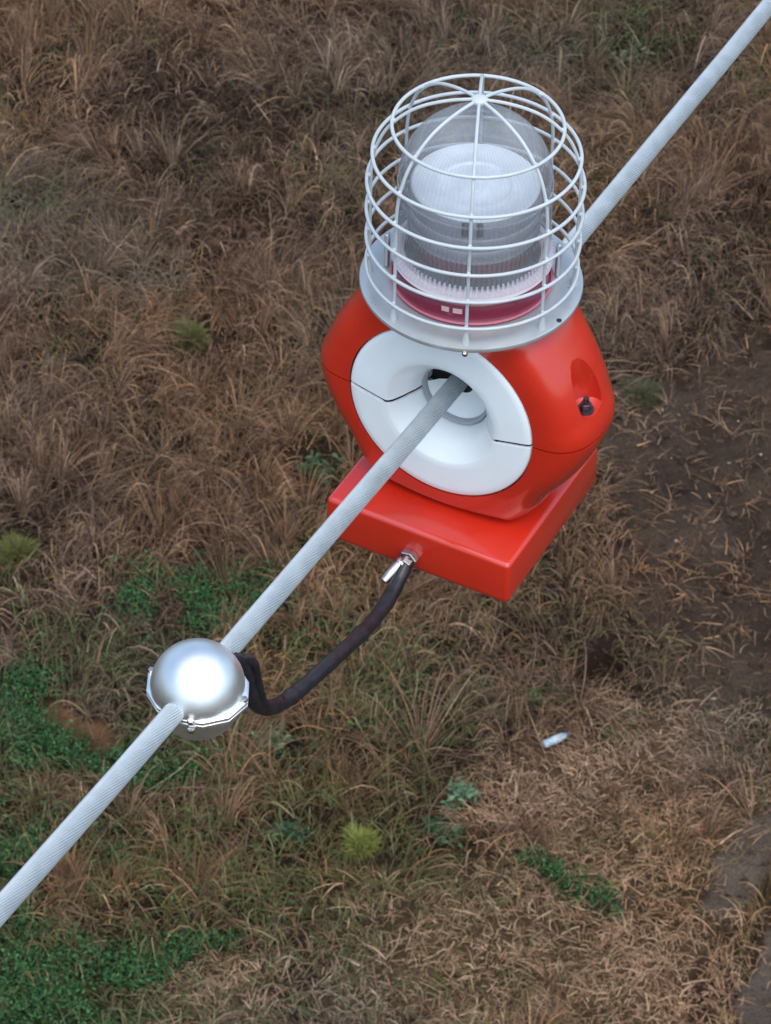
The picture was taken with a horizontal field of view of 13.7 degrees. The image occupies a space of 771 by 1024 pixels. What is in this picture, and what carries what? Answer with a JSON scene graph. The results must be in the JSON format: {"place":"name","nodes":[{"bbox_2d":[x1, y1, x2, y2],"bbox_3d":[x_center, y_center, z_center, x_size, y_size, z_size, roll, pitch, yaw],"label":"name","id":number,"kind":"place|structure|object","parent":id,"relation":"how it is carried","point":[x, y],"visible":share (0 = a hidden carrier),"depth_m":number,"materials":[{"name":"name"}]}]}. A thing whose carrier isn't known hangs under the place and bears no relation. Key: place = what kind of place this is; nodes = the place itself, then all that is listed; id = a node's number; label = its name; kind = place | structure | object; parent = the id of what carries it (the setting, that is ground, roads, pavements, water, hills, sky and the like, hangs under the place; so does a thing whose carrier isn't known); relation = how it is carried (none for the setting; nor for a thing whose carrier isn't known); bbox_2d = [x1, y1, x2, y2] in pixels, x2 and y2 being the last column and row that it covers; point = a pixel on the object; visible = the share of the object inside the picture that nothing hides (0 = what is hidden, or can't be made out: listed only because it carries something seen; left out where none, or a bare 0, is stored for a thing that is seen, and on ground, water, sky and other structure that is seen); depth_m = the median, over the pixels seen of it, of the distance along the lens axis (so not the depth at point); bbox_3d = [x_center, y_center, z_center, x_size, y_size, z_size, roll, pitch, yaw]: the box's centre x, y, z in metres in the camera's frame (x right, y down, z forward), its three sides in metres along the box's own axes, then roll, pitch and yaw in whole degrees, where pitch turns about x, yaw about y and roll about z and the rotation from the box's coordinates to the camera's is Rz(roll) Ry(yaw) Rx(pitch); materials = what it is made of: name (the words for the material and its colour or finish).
{"place":"outdoors","nodes":[
{"label":"outdoors","id":0,"kind":"place"},
{"bbox_2d":[0,0,770,1023],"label":"ground","id":1,"kind":"structure","parent":0,"point":[670,468],"depth_m":23.97,"materials":[{"name":"soil"}]},
{"bbox_2d":[0,530,45,577],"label":"shrub","id":2,"kind":"object","parent":1,"relation":"on","point":[24,546],"visible":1,"depth_m":24.38,"materials":[{"name":"green plant"}]},
{"bbox_2d":[166,314,213,356],"bbox_3d":[-1.607,-1.463,26.313,0.438,0.267,0.435,1,43,0],"label":"shrub","id":3,"kind":"object","parent":1,"relation":"on","point":[192,332],"visible":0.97,"depth_m":26.32,"materials":[{"name":"green plant"}]},
{"bbox_2d":[250,720,292,753],"bbox_3d":[-0.808,1.627,23.127,0.319,0.140,0.326,20,46,19],"label":"weed","id":4,"kind":"object","parent":1,"relation":"on","point":[273,739],"visible":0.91,"depth_m":23.11,"materials":[{"name":"green plant"}]},
{"bbox_2d":[260,816,315,845],"bbox_3d":[-0.672,2.249,22.467,0.287,0.162,0.346,-27,50,-28],"label":"weed","id":5,"kind":"object","parent":1,"relation":"on","point":[288,830],"visible":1,"depth_m":22.45,"materials":[{"name":"green plant"}]},
{"bbox_2d":[294,449,345,484],"bbox_3d":[-0.529,-0.358,25.386,0.350,0.167,0.355,23,47,22],"label":"weed","id":6,"kind":"object","parent":1,"relation":"on","point":[304,466],"visible":0.8,"depth_m":25.35,"materials":[{"name":"green plant"}]},
{"bbox_2d":[338,820,385,864],"bbox_3d":[-0.176,2.305,22.440,0.376,0.232,0.364,1,43,0],"label":"shrub","id":7,"kind":"object","parent":1,"relation":"on","point":[360,835],"visible":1,"depth_m":22.43,"materials":[{"name":"green plant"}]},
{"bbox_2d":[357,30,384,52],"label":"shrub","id":8,"kind":"object","parent":1,"relation":"on","point":[371,38],"visible":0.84,"depth_m":29.68,"materials":[{"name":"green plant"}]},
{"bbox_2d":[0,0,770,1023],"bbox_3d":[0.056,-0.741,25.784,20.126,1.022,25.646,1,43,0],"label":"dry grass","id":9,"kind":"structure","parent":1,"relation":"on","point":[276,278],"depth_m":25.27,"materials":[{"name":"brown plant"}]},
{"bbox_2d":[0,0,770,1023],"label":"green ground cover","id":10,"kind":"object","parent":1,"relation":"on","point":[68,1002],"visible":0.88,"depth_m":22.47,"materials":[{"name":"green plant"}]},
{"bbox_2d":[0,3,770,1015],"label":"pebbles","id":11,"kind":"object","parent":1,"relation":"on","point":[696,551],"visible":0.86,"depth_m":24.77,"materials":[{"name":"stone"}]},
{"bbox_2d":[421,808,468,848],"bbox_3d":[0.439,2.243,22.520,0.300,0.131,0.386,-24,48,-25],"label":"weed","id":12,"kind":"object","parent":1,"relation":"on","point":[436,820],"visible":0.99,"depth_m":22.52,"materials":[{"name":"green plant"}]},
{"bbox_2d":[439,777,483,814],"bbox_3d":[0.535,2.044,22.774,0.280,0.168,0.323,16,45,15],"label":"weed","id":13,"kind":"object","parent":1,"relation":"on","point":[457,794],"visible":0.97,"depth_m":22.78,"materials":[{"name":"green plant"}]},
{"bbox_2d":[542,733,567,747],"bbox_3d":[1.238,1.649,23.208,0.217,0.064,0.064,-21,47,-23],"label":"plastic bottle","id":14,"kind":"object","parent":1,"relation":"on","point":[551,742],"visible":1,"depth_m":23.18,"materials":[{"name":"white plastic"}]},
{"bbox_2d":[609,40,654,68],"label":"weed","id":15,"kind":"object","parent":1,"relation":"on","point":[628,53],"visible":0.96,"depth_m":29.53,"materials":[{"name":"green plant"}]},
{"bbox_2d":[617,374,667,413],"bbox_3d":[2.096,-1.000,26.145,0.483,0.159,0.456,-26,49,-27],"label":"shrub","id":16,"kind":"object","parent":1,"relation":"on","point":[640,384],"visible":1,"depth_m":26.13,"materials":[{"name":"green plant"}]},
{"bbox_2d":[598,329,770,901],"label":"twig litter","id":17,"kind":"object","parent":1,"relation":"on","point":[688,542],"visible":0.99,"depth_m":24.67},
{"bbox_2d":[0,0,770,926],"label":"power line","id":18,"kind":"object","parent":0,"point":[92,806],"visible":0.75,"depth_m":4.04,"materials":[{"name":"metal"}]},
{"bbox_2d":[146,638,248,739],"bbox_3d":[-0.225,0.213,3.833,0.121,0.127,0.121,-11,44,-13],"label":"ball clamp","id":19,"kind":"object","parent":18,"relation":"attached to","point":[202,684],"visible":0.97,"depth_m":3.79,"materials":[{"name":"metal"}]},
{"bbox_2d":[232,555,413,715],"bbox_3d":[-0.081,0.136,4.120,0.038,0.315,0.544,20,46,19],"label":"connecting cable","id":20,"kind":"object","parent":19,"relation":"hanging from","point":[259,703],"visible":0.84,"depth_m":4.17,"materials":[{"name":"black rubber"}]},
{"bbox_2d":[321,73,614,601],"bbox_3d":[0.102,-0.249,4.238,0.413,0.710,0.336,21,46,20],"label":"warning light","id":21,"kind":"object","parent":18,"relation":"attached to","point":[470,274],"visible":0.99,"depth_m":4.21,"materials":[{"name":"red"}]},
{"bbox_2d":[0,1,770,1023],"bbox_3d":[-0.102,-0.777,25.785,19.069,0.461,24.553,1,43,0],"label":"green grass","id":22,"kind":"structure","parent":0,"point":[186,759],"depth_m":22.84,"materials":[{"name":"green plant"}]}
]}

